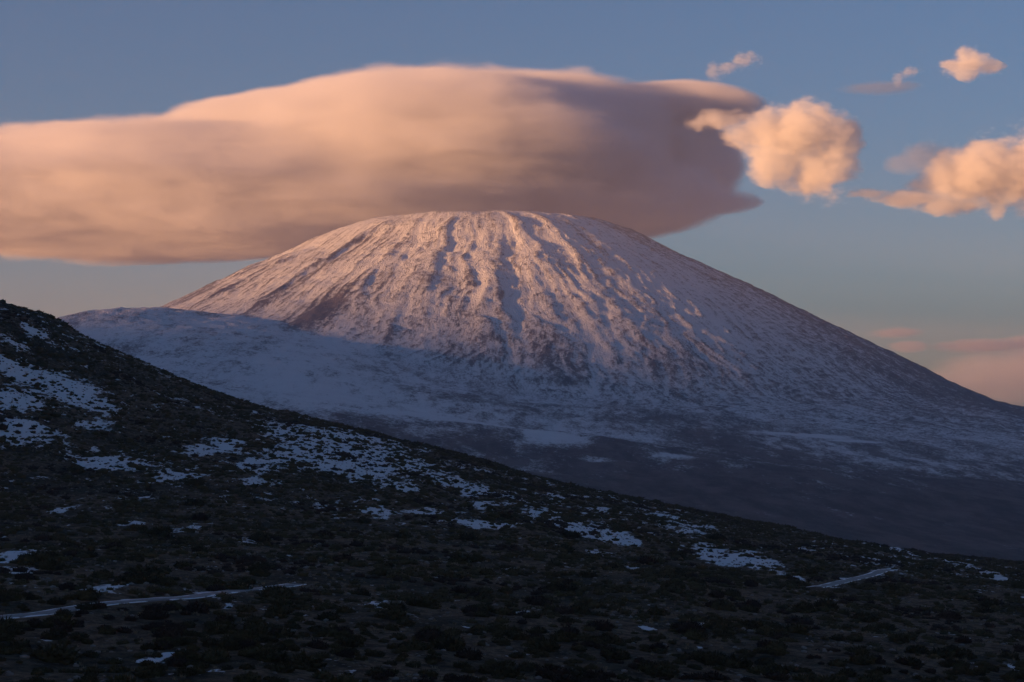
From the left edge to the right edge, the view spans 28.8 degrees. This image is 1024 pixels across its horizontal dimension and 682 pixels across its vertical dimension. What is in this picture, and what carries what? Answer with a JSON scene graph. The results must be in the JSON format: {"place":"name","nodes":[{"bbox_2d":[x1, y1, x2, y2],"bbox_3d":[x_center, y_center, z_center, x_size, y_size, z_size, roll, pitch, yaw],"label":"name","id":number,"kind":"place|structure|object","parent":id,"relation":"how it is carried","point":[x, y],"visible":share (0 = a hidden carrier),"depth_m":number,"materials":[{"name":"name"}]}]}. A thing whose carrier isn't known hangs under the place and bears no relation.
{"place":"outdoors","nodes":[
{"label":"outdoors","id":0,"kind":"place"},
{"bbox_2d":[0,584,306,618],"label":"road","id":1,"kind":"structure","parent":0,"point":[109,603],"depth_m":324.57,"materials":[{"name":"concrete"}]},
{"bbox_2d":[58,307,285,362],"bbox_3d":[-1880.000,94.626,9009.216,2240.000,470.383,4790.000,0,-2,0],"label":"hill","id":2,"kind":"structure","parent":0,"point":[144,333],"depth_m":7733.24,"materials":[{"name":"snow"}]},
{"bbox_2d":[0,301,1023,681],"bbox_3d":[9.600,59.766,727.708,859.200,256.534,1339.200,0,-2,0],"label":"ground","id":3,"kind":"structure","parent":0,"point":[444,621],"depth_m":502.50,"materials":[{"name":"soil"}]},
{"bbox_2d":[15,572,35,580],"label":"shrub","id":4,"kind":"object","parent":3,"relation":"on","point":[28,576],"visible":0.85,"depth_m":350.31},
{"bbox_2d":[25,618,42,627],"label":"shrub","id":5,"kind":"object","parent":3,"relation":"on","point":[35,623],"visible":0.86,"depth_m":283.55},
{"bbox_2d":[24,549,53,561],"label":"shrub","id":6,"kind":"object","parent":3,"relation":"on","point":[36,555],"visible":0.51,"depth_m":402.59,"materials":[{"name":"green plant"}]},
{"bbox_2d":[37,617,55,627],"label":"shrub","id":7,"kind":"object","parent":3,"relation":"on","point":[47,624],"visible":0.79,"depth_m":283.27,"materials":[{"name":"green plant"}]},
{"bbox_2d":[30,555,69,570],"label":"shrub","id":8,"kind":"object","parent":3,"relation":"on","point":[50,563],"visible":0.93,"depth_m":379.45,"materials":[{"name":"green plant"}]},
{"bbox_2d":[40,628,65,639],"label":"shrub","id":9,"kind":"object","parent":3,"relation":"on","point":[51,634],"visible":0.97,"depth_m":273.10,"materials":[{"name":"green plant"}]},
{"bbox_2d":[26,639,85,662],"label":"shrub","id":10,"kind":"object","parent":3,"relation":"on","point":[53,653],"visible":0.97,"depth_m":252.81,"materials":[{"name":"green plant"}]},
{"bbox_2d":[46,597,66,605],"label":"shrub","id":11,"kind":"object","parent":3,"relation":"on","point":[56,601],"visible":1,"depth_m":315.13,"materials":[{"name":"green plant"}]},
{"bbox_2d":[43,613,77,624],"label":"shrub","id":12,"kind":"object","parent":3,"relation":"on","point":[67,619],"visible":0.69,"depth_m":285.81,"materials":[{"name":"green plant"}]},
{"bbox_2d":[59,582,80,590],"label":"shrub","id":13,"kind":"object","parent":3,"relation":"on","point":[65,586],"visible":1,"depth_m":332.61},
{"bbox_2d":[65,464,85,473],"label":"shrub","id":14,"kind":"object","parent":3,"relation":"on","point":[76,469],"visible":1,"depth_m":656.68,"materials":[{"name":"green plant"}]},
{"bbox_2d":[68,631,89,640],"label":"shrub","id":15,"kind":"object","parent":3,"relation":"on","point":[75,636],"visible":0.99,"depth_m":274.45,"materials":[{"name":"green plant"}]},
{"bbox_2d":[74,602,97,609],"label":"shrub","id":16,"kind":"object","parent":3,"relation":"on","point":[88,606],"visible":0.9,"depth_m":307.86,"materials":[{"name":"green plant"}]},
{"bbox_2d":[74,585,102,600],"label":"shrub","id":17,"kind":"object","parent":3,"relation":"on","point":[89,594],"visible":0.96,"depth_m":324.21,"materials":[{"name":"green plant"}]},
{"bbox_2d":[89,568,114,577],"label":"shrub","id":18,"kind":"object","parent":3,"relation":"on","point":[95,574],"visible":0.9,"depth_m":367.08,"materials":[{"name":"green plant"}]},
{"bbox_2d":[98,625,115,634],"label":"shrub","id":19,"kind":"object","parent":3,"relation":"on","point":[106,630],"visible":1,"depth_m":279.68,"materials":[{"name":"green plant"}]},
{"bbox_2d":[127,575,152,583],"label":"shrub","id":20,"kind":"object","parent":3,"relation":"on","point":[140,580],"visible":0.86,"depth_m":348.75,"materials":[{"name":"green plant"}]},
{"bbox_2d":[140,642,157,649],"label":"shrub","id":21,"kind":"object","parent":3,"relation":"on","point":[148,646],"visible":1,"depth_m":265.34,"materials":[{"name":"green plant"}]},
{"bbox_2d":[137,606,169,619],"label":"shrub","id":22,"kind":"object","parent":3,"relation":"on","point":[153,613],"visible":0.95,"depth_m":298.69,"materials":[{"name":"plant"}]},
{"bbox_2d":[145,661,168,670],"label":"shrub","id":23,"kind":"object","parent":3,"relation":"on","point":[160,666],"visible":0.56,"depth_m":248.15,"materials":[{"name":"green plant"}]},
{"bbox_2d":[148,528,174,538],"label":"shrub","id":24,"kind":"object","parent":3,"relation":"on","point":[158,533],"visible":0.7,"depth_m":497.36,"materials":[{"name":"green plant"}]},
{"bbox_2d":[153,639,172,649],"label":"shrub","id":25,"kind":"object","parent":3,"relation":"on","point":[167,645],"visible":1,"depth_m":266.75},
{"bbox_2d":[171,648,196,656],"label":"shrub","id":26,"kind":"object","parent":3,"relation":"on","point":[182,653],"visible":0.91,"depth_m":261.52,"materials":[{"name":"green plant"}]},
{"bbox_2d":[182,600,210,613],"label":"shrub","id":27,"kind":"object","parent":3,"relation":"on","point":[197,607],"visible":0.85,"depth_m":309.92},
{"bbox_2d":[189,665,207,673],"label":"shrub","id":28,"kind":"object","parent":3,"relation":"on","point":[199,670],"visible":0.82,"depth_m":242.94,"materials":[{"name":"green plant"}]},
{"bbox_2d":[191,512,209,520],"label":"shrub","id":29,"kind":"object","parent":3,"relation":"on","point":[201,516],"visible":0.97,"depth_m":557.26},
{"bbox_2d":[206,583,224,590],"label":"shrub","id":30,"kind":"object","parent":3,"relation":"on","point":[216,587],"visible":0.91,"depth_m":353.19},
{"bbox_2d":[218,579,253,589],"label":"shrub","id":31,"kind":"object","parent":3,"relation":"on","point":[235,585],"visible":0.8,"depth_m":357.13,"materials":[{"name":"green plant"}]},
{"bbox_2d":[236,576,255,584],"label":"shrub","id":32,"kind":"object","parent":3,"relation":"on","point":[249,581],"visible":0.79,"depth_m":383.50,"materials":[{"name":"green plant"}]},
{"bbox_2d":[238,645,263,657],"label":"shrub","id":33,"kind":"object","parent":3,"relation":"on","point":[250,651],"visible":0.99,"depth_m":263.58,"materials":[{"name":"green plant"}]},
{"bbox_2d":[254,648,289,663],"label":"shrub","id":34,"kind":"object","parent":3,"relation":"on","point":[271,656],"visible":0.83,"depth_m":261.37,"materials":[{"name":"green plant"}]},
{"bbox_2d":[261,584,297,597],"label":"shrub","id":35,"kind":"object","parent":3,"relation":"on","point":[282,591],"visible":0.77,"depth_m":346.45,"materials":[{"name":"green plant"}]},
{"bbox_2d":[264,602,294,614],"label":"shrub","id":36,"kind":"object","parent":3,"relation":"on","point":[286,608],"visible":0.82,"depth_m":319.39,"materials":[{"name":"green plant"}]},
{"bbox_2d":[284,649,326,668],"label":"shrub","id":37,"kind":"object","parent":3,"relation":"on","point":[302,657],"visible":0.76,"depth_m":257.29,"materials":[{"name":"green plant"}]},
{"bbox_2d":[307,638,328,649],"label":"shrub","id":38,"kind":"object","parent":3,"relation":"on","point":[318,644],"visible":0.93,"depth_m":277.06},
{"bbox_2d":[314,611,342,620],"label":"shrub","id":39,"kind":"object","parent":3,"relation":"on","point":[329,615],"visible":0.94,"depth_m":317.94,"materials":[{"name":"green plant"}]},
{"bbox_2d":[333,552,357,561],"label":"shrub","id":40,"kind":"object","parent":3,"relation":"on","point":[336,558],"visible":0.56,"depth_m":441.71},
{"bbox_2d":[335,605,356,613],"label":"shrub","id":41,"kind":"object","parent":3,"relation":"on","point":[344,609],"visible":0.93,"depth_m":327.80,"materials":[{"name":"green plant"}]},
{"bbox_2d":[338,633,366,647],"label":"shrub","id":42,"kind":"object","parent":3,"relation":"on","point":[352,640],"visible":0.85,"depth_m":284.20,"materials":[{"name":"green plant"}]},
{"bbox_2d":[354,587,370,595],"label":"shrub","id":43,"kind":"object","parent":3,"relation":"on","point":[362,591],"visible":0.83,"depth_m":370.43,"materials":[{"name":"green plant"}]},
{"bbox_2d":[364,650,385,656],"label":"shrub","id":44,"kind":"object","parent":3,"relation":"on","point":[376,653],"visible":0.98,"depth_m":277.00,"materials":[{"name":"green plant"}]},
{"bbox_2d":[365,665,390,675],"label":"shrub","id":45,"kind":"object","parent":3,"relation":"on","point":[375,670],"visible":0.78,"depth_m":255.16,"materials":[{"name":"green plant"}]},
{"bbox_2d":[367,567,388,575],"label":"shrub","id":46,"kind":"object","parent":3,"relation":"on","point":[379,572],"visible":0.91,"depth_m":415.05,"materials":[{"name":"green plant"}]},
{"bbox_2d":[381,599,407,610],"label":"shrub","id":47,"kind":"object","parent":3,"relation":"on","point":[401,605],"visible":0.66,"depth_m":340.26,"materials":[{"name":"green plant"}]},
{"bbox_2d":[385,606,408,620],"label":"shrub","id":48,"kind":"object","parent":3,"relation":"on","point":[398,614],"visible":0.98,"depth_m":321.86,"materials":[{"name":"green plant"}]},
{"bbox_2d":[396,619,415,626],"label":"shrub","id":49,"kind":"object","parent":3,"relation":"on","point":[406,622],"visible":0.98,"depth_m":318.19,"materials":[{"name":"green plant"}]},
{"bbox_2d":[404,595,436,607],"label":"shrub","id":50,"kind":"object","parent":3,"relation":"on","point":[421,601],"visible":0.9,"depth_m":351.41,"materials":[{"name":"green plant"}]},
{"bbox_2d":[414,627,450,642],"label":"shrub","id":51,"kind":"object","parent":3,"relation":"on","point":[425,635],"visible":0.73,"depth_m":296.62,"materials":[{"name":"plant"}]},
{"bbox_2d":[429,631,467,650],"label":"shrub","id":52,"kind":"object","parent":3,"relation":"on","point":[448,642],"visible":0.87,"depth_m":291.14,"materials":[{"name":"green plant"}]},
{"bbox_2d":[449,584,467,592],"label":"shrub","id":53,"kind":"object","parent":3,"relation":"on","point":[460,589],"visible":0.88,"depth_m":393.00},
{"bbox_2d":[456,533,478,540],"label":"shrub","id":54,"kind":"object","parent":3,"relation":"on","point":[466,537],"visible":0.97,"depth_m":560.54,"materials":[{"name":"green plant"}]},
{"bbox_2d":[454,647,483,659],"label":"shrub","id":55,"kind":"object","parent":3,"relation":"on","point":[469,653],"visible":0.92,"depth_m":282.04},
{"bbox_2d":[466,552,483,561],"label":"shrub","id":56,"kind":"object","parent":3,"relation":"on","point":[475,558],"visible":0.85,"depth_m":471.43,"materials":[{"name":"green plant"}]},
{"bbox_2d":[470,623,491,632],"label":"shrub","id":57,"kind":"object","parent":3,"relation":"on","point":[483,628],"visible":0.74,"depth_m":319.57,"materials":[{"name":"green plant"}]},
{"bbox_2d":[476,602,495,612],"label":"shrub","id":58,"kind":"object","parent":3,"relation":"on","point":[481,607],"visible":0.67,"depth_m":350.57,"materials":[{"name":"green plant"}]},
{"bbox_2d":[494,606,512,615],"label":"shrub","id":59,"kind":"object","parent":3,"relation":"on","point":[502,610],"visible":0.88,"depth_m":347.48,"materials":[{"name":"green plant"}]},
{"bbox_2d":[490,661,525,677],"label":"shrub","id":60,"kind":"object","parent":3,"relation":"on","point":[509,671],"visible":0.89,"depth_m":267.17,"materials":[{"name":"green plant"}]},
{"bbox_2d":[0,299,1023,681],"bbox_3d":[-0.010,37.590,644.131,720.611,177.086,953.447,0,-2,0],"label":"scrub","id":61,"kind":"object","parent":3,"relation":"on","point":[500,629],"visible":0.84,"depth_m":550.31,"materials":[{"name":"green plant"}]},
{"bbox_2d":[0,302,1023,681],"bbox_3d":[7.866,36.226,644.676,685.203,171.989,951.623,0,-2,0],"label":"scrub","id":62,"kind":"object","parent":3,"relation":"on","point":[548,672],"visible":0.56,"depth_m":489.41,"materials":[{"name":"plant"}]},
{"bbox_2d":[0,307,1023,681],"bbox_3d":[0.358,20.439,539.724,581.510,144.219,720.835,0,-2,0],"label":"rubble","id":63,"kind":"object","parent":3,"relation":"on","point":[10,673],"visible":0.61,"depth_m":474.10,"materials":[{"name":"stone"}]},
{"bbox_2d":[521,610,540,618],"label":"shrub","id":64,"kind":"object","parent":3,"relation":"on","point":[533,614],"visible":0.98,"depth_m":340.54,"materials":[{"name":"green plant"}]},
{"bbox_2d":[525,626,548,633],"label":"shrub","id":65,"kind":"object","parent":3,"relation":"on","point":[537,629],"visible":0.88,"depth_m":325.11,"materials":[{"name":"green plant"}]},
{"bbox_2d":[524,594,552,605],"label":"shrub","id":66,"kind":"object","parent":3,"relation":"on","point":[536,600],"visible":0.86,"depth_m":379.16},
{"bbox_2d":[530,636,560,652],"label":"shrub","id":67,"kind":"object","parent":3,"relation":"on","point":[543,643],"visible":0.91,"depth_m":299.09,"materials":[{"name":"green plant"}]},
{"bbox_2d":[546,628,578,641],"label":"shrub","id":68,"kind":"object","parent":3,"relation":"on","point":[557,633],"visible":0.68,"depth_m":314.10,"materials":[{"name":"green plant"}]},
{"bbox_2d":[553,581,578,591],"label":"shrub","id":69,"kind":"object","parent":3,"relation":"on","point":[568,587],"visible":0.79,"depth_m":413.08,"materials":[{"name":"green plant"}]},
{"bbox_2d":[555,625,579,634],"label":"shrub","id":70,"kind":"object","parent":3,"relation":"on","point":[569,630],"visible":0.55,"depth_m":323.69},
{"bbox_2d":[561,529,580,538],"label":"shrub","id":71,"kind":"object","parent":3,"relation":"on","point":[575,534],"visible":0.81,"depth_m":610.34,"materials":[{"name":"green plant"}]},
{"bbox_2d":[585,619,614,631],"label":"shrub","id":72,"kind":"object","parent":3,"relation":"on","point":[601,625],"visible":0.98,"depth_m":333.36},
{"bbox_2d":[600,646,631,659],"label":"shrub","id":73,"kind":"object","parent":3,"relation":"on","point":[615,653],"visible":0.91,"depth_m":299.13,"materials":[{"name":"green plant"}]},
{"bbox_2d":[647,604,669,615],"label":"shrub","id":74,"kind":"object","parent":3,"relation":"on","point":[655,610],"visible":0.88,"depth_m":374.94,"materials":[{"name":"green plant"}]},
{"bbox_2d":[671,619,708,632],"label":"shrub","id":75,"kind":"object","parent":3,"relation":"on","point":[682,626],"visible":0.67,"depth_m":341.54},
{"bbox_2d":[679,626,710,640],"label":"shrub","id":76,"kind":"object","parent":3,"relation":"on","point":[697,633],"visible":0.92,"depth_m":331.24,"materials":[{"name":"green plant"}]},
{"bbox_2d":[696,650,727,664],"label":"shrub","id":77,"kind":"object","parent":3,"relation":"on","point":[710,656],"visible":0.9,"depth_m":299.84,"materials":[{"name":"green plant"}]},
{"bbox_2d":[707,589,724,597],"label":"shrub","id":78,"kind":"object","parent":3,"relation":"on","point":[715,593],"visible":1,"depth_m":430.31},
{"bbox_2d":[709,598,735,610],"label":"shrub","id":79,"kind":"object","parent":3,"relation":"on","point":[723,604],"visible":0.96,"depth_m":407.16,"materials":[{"name":"green plant"}]},
{"bbox_2d":[721,588,741,596],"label":"shrub","id":80,"kind":"object","parent":3,"relation":"on","point":[732,593],"visible":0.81,"depth_m":436.26,"materials":[{"name":"green plant"}]},
{"bbox_2d":[738,604,759,612],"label":"shrub","id":81,"kind":"object","parent":3,"relation":"on","point":[750,608],"visible":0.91,"depth_m":413.63,"materials":[{"name":"green plant"}]},
{"bbox_2d":[740,619,761,629],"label":"shrub","id":82,"kind":"object","parent":3,"relation":"on","point":[753,625],"visible":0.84,"depth_m":360.81,"materials":[{"name":"green plant"}]},
{"bbox_2d":[767,663,791,673],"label":"shrub","id":83,"kind":"object","parent":3,"relation":"on","point":[786,669],"visible":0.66,"depth_m":299.50,"materials":[{"name":"green plant"}]},
{"bbox_2d":[783,622,809,634],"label":"shrub","id":84,"kind":"object","parent":3,"relation":"on","point":[800,629],"visible":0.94,"depth_m":362.64,"materials":[{"name":"green plant"}]},
{"bbox_2d":[790,602,817,612],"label":"shrub","id":85,"kind":"object","parent":3,"relation":"on","point":[805,606],"visible":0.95,"depth_m":422.14,"materials":[{"name":"green plant"}]},
{"bbox_2d":[813,596,839,610],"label":"shrub","id":86,"kind":"object","parent":3,"relation":"on","point":[828,603],"visible":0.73,"depth_m":432.71,"materials":[{"name":"green plant"}]},
{"bbox_2d":[827,658,847,666],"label":"shrub","id":87,"kind":"object","parent":3,"relation":"on","point":[836,662],"visible":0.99,"depth_m":312.67,"materials":[{"name":"green plant"}]},
{"bbox_2d":[829,633,847,640],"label":"shrub","id":88,"kind":"object","parent":3,"relation":"on","point":[839,637],"visible":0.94,"depth_m":362.03,"materials":[{"name":"green plant"}]},
{"bbox_2d":[838,667,859,677],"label":"shrub","id":89,"kind":"object","parent":3,"relation":"on","point":[849,672],"visible":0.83,"depth_m":302.44,"materials":[{"name":"green plant"}]},
{"bbox_2d":[847,633,863,641],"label":"shrub","id":90,"kind":"object","parent":3,"relation":"on","point":[857,637],"visible":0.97,"depth_m":363.11,"materials":[{"name":"green plant"}]},
{"bbox_2d":[846,644,870,653],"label":"shrub","id":91,"kind":"object","parent":3,"relation":"on","point":[859,649],"visible":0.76,"depth_m":334.62,"materials":[{"name":"green plant"}]},
{"bbox_2d":[845,652,878,665],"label":"shrub","id":92,"kind":"object","parent":3,"relation":"on","point":[864,658],"visible":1,"depth_m":315.55,"materials":[{"name":"green plant"}]},
{"bbox_2d":[860,624,882,632],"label":"shrub","id":93,"kind":"object","parent":3,"relation":"on","point":[868,627],"visible":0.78,"depth_m":394.59,"materials":[{"name":"green plant"}]},
{"bbox_2d":[875,622,897,630],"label":"shrub","id":94,"kind":"object","parent":3,"relation":"on","point":[887,625],"visible":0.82,"depth_m":403.55,"materials":[{"name":"green plant"}]},
{"bbox_2d":[889,633,909,643],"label":"shrub","id":95,"kind":"object","parent":3,"relation":"on","point":[900,637],"visible":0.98,"depth_m":364.90,"materials":[{"name":"green plant"}]},
{"bbox_2d":[899,656,924,666],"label":"shrub","id":96,"kind":"object","parent":3,"relation":"on","point":[912,661],"visible":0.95,"depth_m":319.50,"materials":[{"name":"green plant"}]},
{"bbox_2d":[903,644,926,653],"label":"shrub","id":97,"kind":"object","parent":3,"relation":"on","point":[914,648],"visible":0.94,"depth_m":340.28,"materials":[{"name":"green plant"}]},
{"bbox_2d":[927,646,958,658],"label":"shrub","id":98,"kind":"object","parent":3,"relation":"on","point":[944,652],"visible":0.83,"depth_m":336.86,"materials":[{"name":"green plant"}]},
{"bbox_2d":[935,609,960,619],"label":"shrub","id":99,"kind":"object","parent":3,"relation":"on","point":[949,614],"visible":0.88,"depth_m":447.90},
{"bbox_2d":[937,656,961,667],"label":"shrub","id":100,"kind":"object","parent":3,"relation":"on","point":[947,663],"visible":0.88,"depth_m":324.20,"materials":[{"name":"green plant"}]},
{"bbox_2d":[954,635,971,643],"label":"shrub","id":101,"kind":"object","parent":3,"relation":"on","point":[963,639],"visible":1,"depth_m":378.10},
{"bbox_2d":[954,647,976,659],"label":"shrub","id":102,"kind":"object","parent":3,"relation":"on","point":[967,653],"visible":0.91,"depth_m":338.50,"materials":[{"name":"green plant"}]},
{"bbox_2d":[972,606,992,612],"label":"shrub","id":103,"kind":"object","parent":3,"relation":"on","point":[981,609],"visible":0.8,"depth_m":469.90,"materials":[{"name":"green plant"}]},
{"bbox_2d":[978,598,997,607],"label":"shrub","id":104,"kind":"object","parent":3,"relation":"on","point":[988,603],"visible":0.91,"depth_m":488.96,"materials":[{"name":"green plant"}]},
{"bbox_2d":[996,650,1019,660],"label":"shrub","id":105,"kind":"object","parent":3,"relation":"on","point":[1011,655],"visible":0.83,"depth_m":351.37,"materials":[{"name":"green plant"}]},
{"bbox_2d":[0,0,1023,405],"label":"sky","id":106,"kind":"structure","parent":0,"point":[858,165],"materials":[{"name":"blue"}]},
{"bbox_2d":[144,323,1023,560],"bbox_3d":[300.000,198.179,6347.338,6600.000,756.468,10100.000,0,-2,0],"label":"foothills","id":107,"kind":"structure","parent":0,"point":[937,500],"depth_m":5187.86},
{"bbox_2d":[161,210,1023,453],"bbox_3d":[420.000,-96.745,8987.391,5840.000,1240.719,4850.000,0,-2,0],"label":"mountain","id":108,"kind":"structure","parent":0,"point":[557,307],"depth_m":8772.02,"materials":[{"name":"snow"}]},
{"bbox_2d":[808,569,896,587],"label":"road","id":109,"kind":"structure","parent":0,"point":[860,577],"depth_m":560.36,"materials":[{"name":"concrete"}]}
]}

